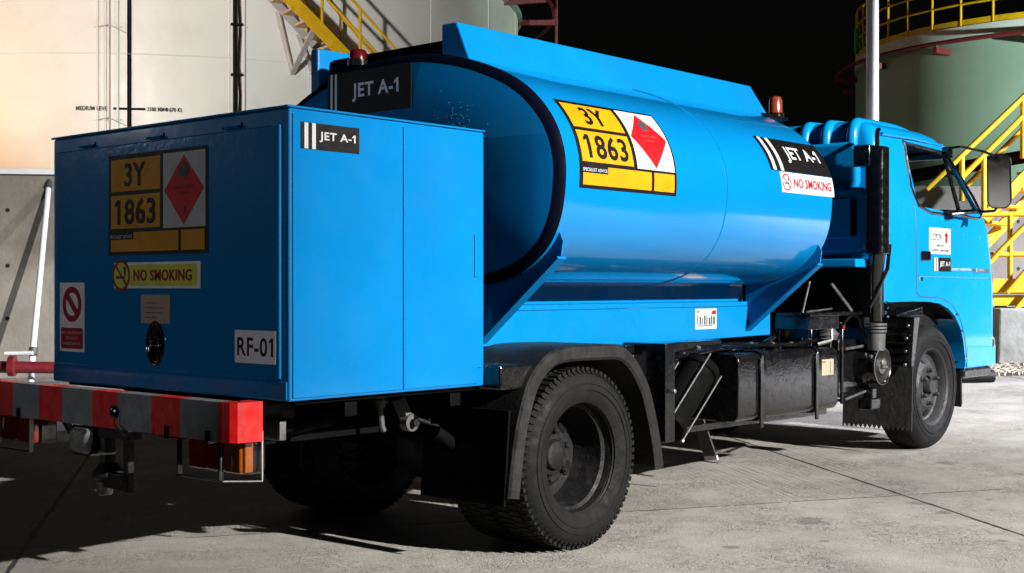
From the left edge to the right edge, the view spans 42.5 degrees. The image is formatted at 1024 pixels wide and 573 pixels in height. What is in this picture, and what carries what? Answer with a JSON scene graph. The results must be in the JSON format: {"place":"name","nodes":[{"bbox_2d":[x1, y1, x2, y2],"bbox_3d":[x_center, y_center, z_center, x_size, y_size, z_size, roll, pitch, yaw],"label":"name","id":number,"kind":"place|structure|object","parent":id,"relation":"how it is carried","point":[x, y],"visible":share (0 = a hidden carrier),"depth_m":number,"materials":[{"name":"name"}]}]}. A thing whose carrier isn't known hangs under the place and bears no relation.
{"place":"outdoors","nodes":[
{"label":"outdoors","id":0,"kind":"place"},
{"bbox_2d":[0,375,1023,572],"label":"ground","id":1,"kind":"structure","parent":0,"point":[828,492],"depth_m":6.33,"materials":[{"name":"concrete"}]},
{"bbox_2d":[0,355,53,375],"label":"fire main pipe","id":2,"kind":"object","parent":1,"relation":"on","point":[12,365],"visible":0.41,"depth_m":13.71,"materials":[{"name":"red metal"}]},
{"bbox_2d":[4,179,51,381],"bbox_3d":[-5.184,-0.043,14.491,0.322,2.421,1.232,0,0,1],"label":"hydrant standpipe","id":3,"kind":"object","parent":1,"relation":"on","point":[32,352],"visible":0.91,"depth_m":14.38,"materials":[{"name":"white metal"}]},
{"bbox_2d":[0,0,557,168],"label":"storage tank","id":4,"kind":"object","parent":1,"relation":"on","point":[70,67],"visible":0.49,"depth_m":23.25,"materials":[{"name":"white metal"}]},
{"bbox_2d":[0,22,1011,549],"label":"tanker truck","id":5,"kind":"object","parent":1,"relation":"on","point":[362,282],"visible":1,"depth_m":5.50,"materials":[{"name":"blue paint"}]},
{"bbox_2d":[962,370,995,382],"bbox_3d":[4.422,0.855,12.536,0.329,0.129,0.124,0,0,-1],"label":"front bumper","id":6,"kind":"object","parent":5,"relation":"attached to","point":[991,377],"visible":0.58,"depth_m":12.48,"materials":[{"name":"grey metal"}]},
{"bbox_2d":[0,168,1023,377],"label":"bund wall","id":7,"kind":"structure","parent":1,"relation":"on","point":[22,193],"depth_m":14.99,"materials":[{"name":"concrete"}]},
{"bbox_2d":[866,0,878,120],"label":"light pole","id":8,"kind":"object","parent":1,"relation":"on","point":[872,59],"depth_m":12.95,"materials":[{"name":"white metal"}]},
{"bbox_2d":[835,0,1023,185],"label":"storage tank","id":9,"kind":"object","parent":1,"relation":"on","point":[957,83],"visible":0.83,"depth_m":25.97,"materials":[{"name":"green metal"}]},
{"bbox_2d":[910,151,1023,181],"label":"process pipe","id":10,"kind":"object","parent":1,"relation":"on","point":[925,173],"visible":0.2,"depth_m":19.94,"materials":[{"name":"metal"}]},
{"bbox_2d":[993,307,1023,363],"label":"concrete footing","id":11,"kind":"object","parent":1,"relation":"on","point":[1008,328],"visible":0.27,"depth_m":14.30,"materials":[{"name":"white concrete"}]},
{"bbox_2d":[924,93,1023,307],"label":"crossover stair","id":12,"kind":"object","parent":11,"relation":"on","point":[1009,284],"visible":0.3,"depth_m":14.87,"materials":[{"name":"yellow metal"}]},
{"bbox_2d":[518,0,1023,126],"label":"sky","id":13,"kind":"structure","parent":0,"point":[793,51],"materials":[{"name":"black"}]},
{"bbox_2d":[989,362,1023,375],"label":"gravel","id":14,"kind":"structure","parent":0,"point":[1004,369],"depth_m":13.55,"materials":[{"name":"beige gravel"}]}
]}

